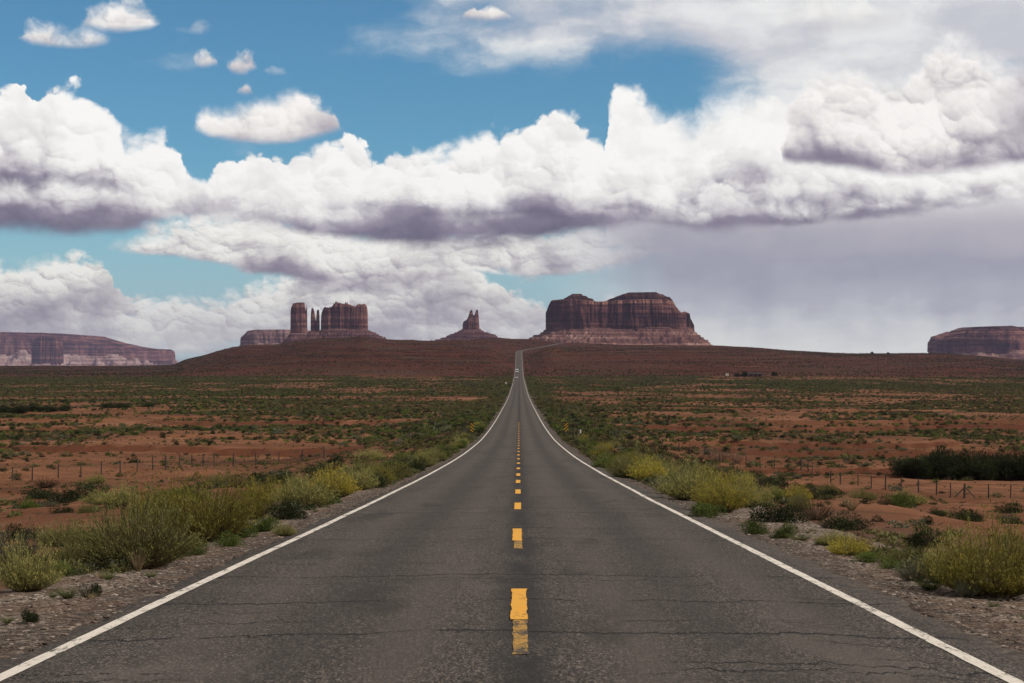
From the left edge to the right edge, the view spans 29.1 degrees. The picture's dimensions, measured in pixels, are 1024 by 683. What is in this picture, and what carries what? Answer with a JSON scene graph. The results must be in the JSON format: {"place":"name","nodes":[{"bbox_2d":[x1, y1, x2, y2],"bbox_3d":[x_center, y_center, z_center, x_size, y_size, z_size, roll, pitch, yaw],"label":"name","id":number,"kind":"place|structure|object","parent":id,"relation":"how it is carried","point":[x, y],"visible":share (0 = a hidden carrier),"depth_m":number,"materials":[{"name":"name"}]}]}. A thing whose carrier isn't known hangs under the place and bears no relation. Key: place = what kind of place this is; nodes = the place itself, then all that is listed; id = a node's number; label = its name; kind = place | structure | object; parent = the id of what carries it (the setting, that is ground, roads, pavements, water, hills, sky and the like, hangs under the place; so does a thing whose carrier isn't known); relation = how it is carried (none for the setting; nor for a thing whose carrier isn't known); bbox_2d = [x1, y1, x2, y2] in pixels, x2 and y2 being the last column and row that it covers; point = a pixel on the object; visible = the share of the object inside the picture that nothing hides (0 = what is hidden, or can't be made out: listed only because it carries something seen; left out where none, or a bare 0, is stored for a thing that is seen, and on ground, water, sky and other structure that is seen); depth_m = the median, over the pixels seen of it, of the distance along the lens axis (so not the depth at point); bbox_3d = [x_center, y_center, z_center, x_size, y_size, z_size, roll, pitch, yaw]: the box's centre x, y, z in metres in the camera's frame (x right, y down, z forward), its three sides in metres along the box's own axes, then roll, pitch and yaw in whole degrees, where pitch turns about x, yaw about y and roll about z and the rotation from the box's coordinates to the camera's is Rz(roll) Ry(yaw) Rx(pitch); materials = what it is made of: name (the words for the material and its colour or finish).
{"place":"outdoors","nodes":[
{"label":"outdoors","id":0,"kind":"place"},
{"bbox_2d":[0,343,1023,682],"bbox_3d":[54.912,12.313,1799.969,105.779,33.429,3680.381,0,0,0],"label":"road","id":1,"kind":"structure","parent":0,"point":[518,541],"depth_m":19.79,"materials":[{"name":"asphalt"}]},
{"bbox_2d":[0,336,1023,590],"bbox_3d":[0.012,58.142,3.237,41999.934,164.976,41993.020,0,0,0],"label":"ground","id":2,"kind":"structure","parent":0,"point":[32,518],"depth_m":358.30,"materials":[{"name":"red soil"}]},
{"bbox_2d":[6,404,28,413],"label":"tamarisk bush","id":3,"kind":"object","parent":2,"relation":"on","point":[21,409],"visible":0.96,"depth_m":434.40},
{"bbox_2d":[1,521,44,540],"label":"dark bush","id":4,"kind":"object","parent":2,"relation":"on","point":[15,529],"visible":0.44,"depth_m":37.49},
{"bbox_2d":[0,515,59,565],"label":"sagebrush","id":5,"kind":"object","parent":2,"relation":"on","point":[26,541],"visible":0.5,"depth_m":27.49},
{"bbox_2d":[19,496,40,508],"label":"green bush","id":6,"kind":"object","parent":2,"relation":"on","point":[24,505],"visible":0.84,"depth_m":70.14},
{"bbox_2d":[16,486,61,498],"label":"dark bush","id":7,"kind":"object","parent":2,"relation":"on","point":[39,493],"visible":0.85,"depth_m":122.52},
{"bbox_2d":[27,474,61,487],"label":"dry bush","id":8,"kind":"object","parent":2,"relation":"on","point":[51,484],"visible":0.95,"depth_m":133.12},
{"bbox_2d":[29,337,64,365],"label":"square butte","id":9,"kind":"object","parent":2,"relation":"on","point":[47,351],"visible":0.89,"depth_m":15438.39,"materials":[{"name":"red stone"}]},
{"bbox_2d":[29,514,90,546],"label":"rabbitbrush","id":10,"kind":"object","parent":2,"relation":"on","point":[51,535],"visible":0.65,"depth_m":33.63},
{"bbox_2d":[42,486,82,503],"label":"dark bush","id":11,"kind":"object","parent":2,"relation":"on","point":[69,496],"visible":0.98,"depth_m":82.02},
{"bbox_2d":[43,527,94,563],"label":"rabbitbrush","id":12,"kind":"object","parent":2,"relation":"on","point":[66,553],"visible":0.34,"depth_m":28.72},
{"bbox_2d":[62,481,111,499],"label":"dark bush","id":13,"kind":"object","parent":2,"relation":"on","point":[86,489],"visible":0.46,"depth_m":120.23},
{"bbox_2d":[0,332,177,365],"bbox_3d":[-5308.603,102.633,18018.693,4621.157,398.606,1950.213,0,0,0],"label":"long mesa","id":14,"kind":"structure","parent":2,"relation":"on","point":[78,350],"depth_m":17645.53,"materials":[{"name":"red stone"}]},
{"bbox_2d":[76,500,103,513],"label":"rabbitbrush","id":15,"kind":"object","parent":2,"relation":"on","point":[84,510],"visible":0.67,"depth_m":56.07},
{"bbox_2d":[77,490,110,504],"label":"rabbitbrush","id":16,"kind":"object","parent":2,"relation":"on","point":[91,497],"visible":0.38,"depth_m":70.59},
{"bbox_2d":[84,473,106,483],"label":"rabbitbrush","id":17,"kind":"object","parent":2,"relation":"on","point":[99,479],"visible":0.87,"depth_m":142.71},
{"bbox_2d":[70,512,134,547],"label":"rabbitbrush","id":18,"kind":"object","parent":2,"relation":"on","point":[89,528],"visible":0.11,"depth_m":33.17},
{"bbox_2d":[93,480,142,505],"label":"rabbitbrush","id":19,"kind":"object","parent":2,"relation":"on","point":[119,494],"visible":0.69,"depth_m":67.36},
{"bbox_2d":[124,486,180,516],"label":"rabbitbrush","id":20,"kind":"object","parent":2,"relation":"on","point":[145,500],"visible":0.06,"depth_m":42.84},
{"bbox_2d":[12,446,324,480],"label":"wire fence","id":21,"kind":"object","parent":2,"relation":"on","point":[165,462],"visible":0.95,"depth_m":171.76,"materials":[{"name":"metal"}]},
{"bbox_2d":[203,469,243,484],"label":"rabbitbrush","id":22,"kind":"object","parent":2,"relation":"on","point":[213,481],"visible":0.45,"depth_m":98.76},
{"bbox_2d":[0,377,513,660],"bbox_3d":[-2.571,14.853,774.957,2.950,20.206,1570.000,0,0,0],"label":"gravel shoulder","id":23,"kind":"object","parent":2,"relation":"on","point":[87,615],"visible":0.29,"depth_m":22.99},
{"bbox_2d":[19,604,42,622],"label":"dark bush","id":24,"kind":"object","parent":23,"relation":"on","point":[29,615],"visible":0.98,"depth_m":19.12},
{"bbox_2d":[0,525,66,591],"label":"rabbitbrush","id":25,"kind":"object","parent":23,"relation":"on","point":[35,577],"visible":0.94,"depth_m":23.37,"materials":[{"name":"plant"}]},
{"bbox_2d":[46,556,78,575],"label":"green bush","id":26,"kind":"object","parent":23,"relation":"on","point":[71,572],"visible":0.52,"depth_m":26.03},
{"bbox_2d":[53,585,81,598],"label":"grass tuft","id":27,"kind":"object","parent":23,"relation":"on","point":[67,595],"visible":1,"depth_m":22.06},
{"bbox_2d":[78,582,102,596],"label":"dark bush","id":28,"kind":"object","parent":23,"relation":"on","point":[95,590],"visible":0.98,"depth_m":22.14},
{"bbox_2d":[128,544,150,571],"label":"grass tuft","id":29,"kind":"object","parent":23,"relation":"on","point":[138,568],"visible":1,"depth_m":26.32,"materials":[{"name":"plant"}]},
{"bbox_2d":[56,477,224,569],"bbox_3d":[-5.153,2.514,27.407,2.090,1.312,1.899,0,0,-45],"label":"rabbitbrush","id":30,"kind":"object","parent":23,"relation":"on","point":[156,543],"visible":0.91,"depth_m":27.17,"materials":[{"name":"plant"}]},
{"bbox_2d":[127,464,210,538],"bbox_3d":[-6.177,2.862,35.167,1.646,1.466,1.807,0,0,-9],"label":"rabbitbrush","id":31,"kind":"object","parent":23,"relation":"on","point":[154,507],"visible":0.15,"depth_m":34.97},
{"bbox_2d":[180,538,212,556],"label":"green bush","id":32,"kind":"object","parent":23,"relation":"on","point":[199,549],"visible":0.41,"depth_m":29.69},
{"bbox_2d":[154,464,270,541],"bbox_3d":[-5.194,2.799,33.896,2.092,1.373,1.846,0,0,37],"label":"rabbitbrush","id":33,"kind":"object","parent":23,"relation":"on","point":[226,520],"visible":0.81,"depth_m":33.71,"materials":[{"name":"plant"}]},
{"bbox_2d":[212,530,244,546],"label":"green bush","id":34,"kind":"object","parent":23,"relation":"on","point":[231,541],"visible":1,"depth_m":32.12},
{"bbox_2d":[230,525,259,537],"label":"green bush","id":35,"kind":"object","parent":23,"relation":"on","point":[245,533],"visible":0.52,"depth_m":34.70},
{"bbox_2d":[223,485,279,518],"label":"rabbitbrush","id":36,"kind":"object","parent":23,"relation":"on","point":[258,512],"visible":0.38,"depth_m":43.12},
{"bbox_2d":[250,514,280,531],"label":"green bush","id":37,"kind":"object","parent":23,"relation":"on","point":[264,525],"visible":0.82,"depth_m":36.63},
{"bbox_2d":[270,521,298,535],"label":"rabbitbrush","id":38,"kind":"object","parent":23,"relation":"on","point":[283,530],"visible":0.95,"depth_m":34.88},
{"bbox_2d":[260,498,309,519],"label":"dark bush","id":39,"kind":"object","parent":23,"relation":"on","point":[282,512],"visible":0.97,"depth_m":42.33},
{"bbox_2d":[266,468,344,507],"bbox_3d":[-5.365,3.693,49.569,1.968,1.059,1.798,0,0,-43],"label":"rabbitbrush","id":40,"kind":"object","parent":23,"relation":"on","point":[305,496],"visible":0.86,"depth_m":49.35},
{"bbox_2d":[312,482,342,504],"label":"green bush","id":41,"kind":"object","parent":23,"relation":"on","point":[335,500],"visible":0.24,"depth_m":51.85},
{"bbox_2d":[298,462,363,497],"bbox_3d":[-5.142,3.995,56.821,1.846,1.087,2.092,0,0,21],"label":"rabbitbrush","id":42,"kind":"object","parent":23,"relation":"on","point":[348,488],"visible":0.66,"depth_m":56.57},
{"bbox_2d":[327,460,379,489],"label":"rabbitbrush","id":43,"kind":"object","parent":23,"relation":"on","point":[367,483],"visible":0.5,"depth_m":64.17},
{"bbox_2d":[363,469,389,487],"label":"dark bush","id":44,"kind":"object","parent":23,"relation":"on","point":[380,479],"visible":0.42,"depth_m":65.54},
{"bbox_2d":[361,458,396,484],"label":"rabbitbrush","id":45,"kind":"object","parent":23,"relation":"on","point":[391,476],"visible":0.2,"depth_m":68.29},
{"bbox_2d":[370,458,413,478],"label":"rabbitbrush","id":46,"kind":"object","parent":23,"relation":"on","point":[398,472],"visible":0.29,"depth_m":75.18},
{"bbox_2d":[406,455,427,470],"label":"dark bush","id":47,"kind":"object","parent":23,"relation":"on","point":[422,465],"visible":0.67,"depth_m":90.89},
{"bbox_2d":[410,448,441,466],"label":"rabbitbrush","id":48,"kind":"object","parent":23,"relation":"on","point":[430,461],"visible":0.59,"depth_m":98.67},
{"bbox_2d":[238,466,284,504],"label":"rabbitbrush","id":49,"kind":"object","parent":2,"relation":"on","point":[270,487],"visible":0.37,"depth_m":53.37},
{"bbox_2d":[239,329,308,345],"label":"mesa","id":50,"kind":"structure","parent":2,"relation":"on","point":[270,337],"depth_m":9404.21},
{"bbox_2d":[256,468,294,484],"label":"dark bush","id":51,"kind":"object","parent":2,"relation":"on","point":[279,477],"visible":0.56,"depth_m":73.68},
{"bbox_2d":[282,302,306,342],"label":"rock pillar","id":52,"kind":"object","parent":2,"relation":"on","point":[298,321],"visible":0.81,"depth_m":6581.40,"materials":[{"name":"red stone"}]},
{"bbox_2d":[306,308,319,338],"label":"twin spires","id":53,"kind":"object","parent":2,"relation":"on","point":[315,329],"visible":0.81,"depth_m":6594.00,"materials":[{"name":"red stone"}]},
{"bbox_2d":[325,452,348,463],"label":"dark bush","id":54,"kind":"object","parent":2,"relation":"on","point":[335,458],"visible":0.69,"depth_m":127.16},
{"bbox_2d":[314,302,386,339],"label":"castle butte","id":55,"kind":"object","parent":2,"relation":"on","point":[340,320],"visible":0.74,"depth_m":6575.41,"materials":[{"name":"red stone"}]},
{"bbox_2d":[351,455,381,473],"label":"rabbitbrush","id":56,"kind":"object","parent":2,"relation":"on","point":[366,466],"visible":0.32,"depth_m":86.56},
{"bbox_2d":[350,447,385,460],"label":"rabbitbrush","id":57,"kind":"object","parent":2,"relation":"on","point":[372,454],"visible":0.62,"depth_m":121.73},
{"bbox_2d":[435,310,499,340],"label":"horned butte","id":58,"kind":"object","parent":2,"relation":"on","point":[470,330],"visible":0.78,"depth_m":7360.82,"materials":[{"name":"red stone"}]},
{"bbox_2d":[0,336,1023,578],"bbox_3d":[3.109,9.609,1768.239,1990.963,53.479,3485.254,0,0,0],"label":"desert scrub","id":59,"kind":"object","parent":2,"relation":"on","point":[586,421],"visible":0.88,"depth_m":476.75,"materials":[{"name":"plant"}]},
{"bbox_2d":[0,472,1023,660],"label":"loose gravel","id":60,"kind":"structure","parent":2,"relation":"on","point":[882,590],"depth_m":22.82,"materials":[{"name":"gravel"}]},
{"bbox_2d":[529,292,712,345],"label":"butte","id":61,"kind":"object","parent":2,"relation":"on","point":[642,318],"visible":0.91,"depth_m":5887.96,"materials":[{"name":"red stone"}]},
{"bbox_2d":[648,436,808,471],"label":"wire fence","id":62,"kind":"object","parent":2,"relation":"on","point":[800,462],"visible":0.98,"depth_m":225.48,"materials":[{"name":"metal"}]},
{"bbox_2d":[754,485,775,500],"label":"rabbitbrush","id":63,"kind":"object","parent":2,"relation":"on","point":[766,496],"visible":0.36,"depth_m":55.77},
{"bbox_2d":[524,377,1023,651],"bbox_3d":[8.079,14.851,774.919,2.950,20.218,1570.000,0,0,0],"label":"gravel shoulder","id":64,"kind":"object","parent":2,"relation":"on","point":[997,614],"visible":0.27,"depth_m":23.23},
{"bbox_2d":[590,452,614,467],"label":"green bush","id":65,"kind":"object","parent":64,"relation":"on","point":[599,462],"visible":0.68,"depth_m":96.93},
{"bbox_2d":[600,451,647,477],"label":"rabbitbrush","id":66,"kind":"object","parent":64,"relation":"on","point":[619,471],"visible":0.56,"depth_m":78.33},
{"bbox_2d":[625,448,668,480],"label":"rabbitbrush","id":67,"kind":"object","parent":64,"relation":"on","point":[645,471],"visible":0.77,"depth_m":73.00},
{"bbox_2d":[644,466,690,493],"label":"sagebrush","id":68,"kind":"object","parent":64,"relation":"on","point":[652,481],"visible":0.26,"depth_m":59.07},
{"bbox_2d":[648,455,722,499],"bbox_3d":[4.985,3.757,54.493,2.184,1.309,1.984,0,0,-32],"label":"rabbitbrush","id":69,"kind":"object","parent":64,"relation":"on","point":[681,493],"visible":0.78,"depth_m":54.30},
{"bbox_2d":[688,501,727,518],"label":"green bush","id":70,"kind":"object","parent":64,"relation":"on","point":[702,510],"visible":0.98,"depth_m":42.36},
{"bbox_2d":[689,471,763,512],"bbox_3d":[4.996,3.517,46.121,1.792,1.030,1.825,0,0,8],"label":"rabbitbrush","id":71,"kind":"object","parent":64,"relation":"on","point":[733,501],"visible":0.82,"depth_m":46.02,"materials":[{"name":"plant"}]},
{"bbox_2d":[720,471,758,495],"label":"rabbitbrush","id":72,"kind":"object","parent":64,"relation":"on","point":[748,485],"visible":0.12,"depth_m":53.24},
{"bbox_2d":[742,487,764,507],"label":"rabbitbrush","id":73,"kind":"object","parent":64,"relation":"on","point":[756,503],"visible":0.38,"depth_m":50.14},
{"bbox_2d":[738,519,769,534],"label":"green bush","id":74,"kind":"object","parent":64,"relation":"on","point":[753,527],"visible":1,"depth_m":35.66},
{"bbox_2d":[748,498,811,523],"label":"dark bush","id":75,"kind":"object","parent":64,"relation":"on","point":[783,514],"visible":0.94,"depth_m":41.59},
{"bbox_2d":[769,521,800,538],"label":"green bush","id":76,"kind":"object","parent":64,"relation":"on","point":[780,533],"visible":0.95,"depth_m":34.51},
{"bbox_2d":[810,527,852,544],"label":"rabbitbrush","id":77,"kind":"object","parent":64,"relation":"on","point":[825,540],"visible":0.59,"depth_m":32.51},
{"bbox_2d":[824,531,872,555],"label":"rabbitbrush","id":78,"kind":"object","parent":64,"relation":"on","point":[852,550],"visible":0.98,"depth_m":29.59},
{"bbox_2d":[851,551,884,562],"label":"green bush","id":79,"kind":"object","parent":64,"relation":"on","point":[866,557],"visible":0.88,"depth_m":28.27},
{"bbox_2d":[876,554,901,568],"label":"green bush","id":80,"kind":"object","parent":64,"relation":"on","point":[885,564],"visible":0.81,"depth_m":26.61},
{"bbox_2d":[873,540,927,564],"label":"rabbitbrush","id":81,"kind":"object","parent":64,"relation":"on","point":[900,552],"visible":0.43,"depth_m":27.70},
{"bbox_2d":[891,552,934,581],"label":"sagebrush","id":82,"kind":"object","parent":64,"relation":"on","point":[905,575],"visible":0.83,"depth_m":24.35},
{"bbox_2d":[909,575,947,590],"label":"grass tuft","id":83,"kind":"object","parent":64,"relation":"on","point":[928,586],"visible":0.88,"depth_m":23.13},
{"bbox_2d":[916,521,989,582],"bbox_3d":[5.452,2.609,24.308,1.017,0.820,1.120,0,0,-43],"label":"rabbitbrush","id":84,"kind":"object","parent":64,"relation":"on","point":[934,554],"visible":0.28,"depth_m":24.26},
{"bbox_2d":[951,579,981,597],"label":"sagebrush","id":85,"kind":"object","parent":64,"relation":"on","point":[965,592],"visible":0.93,"depth_m":22.07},
{"bbox_2d":[924,496,1023,598],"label":"rabbitbrush","id":86,"kind":"object","parent":64,"relation":"on","point":[1007,581],"visible":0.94,"depth_m":22.49,"materials":[{"name":"plant"}]},
{"bbox_2d":[762,476,788,486],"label":"dark bush","id":87,"kind":"object","parent":2,"relation":"on","point":[775,482],"visible":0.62,"depth_m":71.27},
{"bbox_2d":[780,482,812,501],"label":"rabbitbrush","id":88,"kind":"object","parent":2,"relation":"on","point":[794,490],"visible":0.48,"depth_m":54.82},
{"bbox_2d":[784,488,810,511],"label":"rabbitbrush","id":89,"kind":"object","parent":2,"relation":"on","point":[802,498],"visible":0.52,"depth_m":48.91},
{"bbox_2d":[793,481,819,498],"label":"dark bush","id":90,"kind":"object","parent":2,"relation":"on","point":[812,487],"visible":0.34,"depth_m":57.03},
{"bbox_2d":[791,493,834,519],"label":"dry bush","id":91,"kind":"object","parent":2,"relation":"on","point":[814,517],"visible":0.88,"depth_m":44.18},
{"bbox_2d":[811,488,840,497],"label":"dark bush","id":92,"kind":"object","parent":2,"relation":"on","point":[829,492],"visible":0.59,"depth_m":59.78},
{"bbox_2d":[817,510,878,530],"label":"dark bush","id":93,"kind":"object","parent":2,"relation":"on","point":[843,523],"visible":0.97,"depth_m":39.63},
{"bbox_2d":[838,493,865,509],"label":"grass tuft","id":94,"kind":"object","parent":2,"relation":"on","point":[849,507],"visible":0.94,"depth_m":49.45,"materials":[{"name":"plant"}]},
{"bbox_2d":[846,487,877,500],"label":"rabbitbrush","id":95,"kind":"object","parent":2,"relation":"on","point":[870,497],"visible":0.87,"depth_m":68.26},
{"bbox_2d":[882,490,917,508],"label":"green bush","id":96,"kind":"object","parent":2,"relation":"on","point":[899,500],"visible":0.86,"depth_m":61.94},
{"bbox_2d":[888,457,920,477],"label":"tamarisk bush","id":97,"kind":"object","parent":2,"relation":"on","point":[897,464],"visible":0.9,"depth_m":197.72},
{"bbox_2d":[888,486,929,504],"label":"rabbitbrush","id":98,"kind":"object","parent":2,"relation":"on","point":[923,500],"visible":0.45,"depth_m":68.50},
{"bbox_2d":[899,453,935,478],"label":"tamarisk bush","id":99,"kind":"object","parent":2,"relation":"on","point":[922,471],"visible":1,"depth_m":196.26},
{"bbox_2d":[812,466,1023,498],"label":"wire fence","id":100,"kind":"object","parent":2,"relation":"on","point":[964,491],"visible":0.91,"depth_m":144.95,"materials":[{"name":"metal"}]},
{"bbox_2d":[904,528,944,547],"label":"dark bush","id":101,"kind":"object","parent":2,"relation":"on","point":[922,540],"visible":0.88,"depth_m":33.26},
{"bbox_2d":[918,449,954,478],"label":"tamarisk bush","id":102,"kind":"object","parent":2,"relation":"on","point":[934,455],"visible":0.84,"depth_m":196.72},
{"bbox_2d":[932,449,974,478],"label":"tamarisk bush","id":103,"kind":"object","parent":2,"relation":"on","point":[958,460],"visible":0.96,"depth_m":196.47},
{"bbox_2d":[945,448,988,478],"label":"tamarisk bush","id":104,"kind":"object","parent":2,"relation":"on","point":[970,467],"visible":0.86,"depth_m":196.02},
{"bbox_2d":[947,505,988,521],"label":"dark bush","id":105,"kind":"object","parent":2,"relation":"on","point":[972,518],"visible":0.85,"depth_m":53.81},
{"bbox_2d":[927,326,1023,359],"bbox_3d":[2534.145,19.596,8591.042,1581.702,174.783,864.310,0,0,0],"label":"stepped mesa","id":106,"kind":"structure","parent":2,"relation":"on","point":[1006,342],"depth_m":8349.42,"materials":[{"name":"red stone"}]},
{"bbox_2d":[968,450,1003,480],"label":"tamarisk bush","id":107,"kind":"object","parent":2,"relation":"on","point":[990,473],"visible":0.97,"depth_m":195.38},
{"bbox_2d":[967,449,1007,461],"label":"tamarisk bush","id":108,"kind":"object","parent":2,"relation":"on","point":[982,457],"visible":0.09,"depth_m":212.52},
{"bbox_2d":[972,511,1023,568],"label":"rabbitbrush","id":109,"kind":"object","parent":2,"relation":"on","point":[1010,539],"visible":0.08,"depth_m":26.93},
{"bbox_2d":[995,507,1018,523],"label":"sagebrush","id":110,"kind":"object","parent":2,"relation":"on","point":[1002,520],"visible":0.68,"depth_m":57.50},
{"bbox_2d":[992,501,1023,513],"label":"dark bush","id":111,"kind":"object","parent":2,"relation":"on","point":[1007,509],"visible":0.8,"depth_m":63.90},
{"bbox_2d":[994,449,1023,479],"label":"tamarisk bush","id":112,"kind":"object","parent":2,"relation":"on","point":[1008,467],"visible":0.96,"depth_m":194.97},
{"bbox_2d":[0,0,1023,361],"label":"sky","id":113,"kind":"structure","parent":0,"point":[833,176],"materials":[{"name":"white"}]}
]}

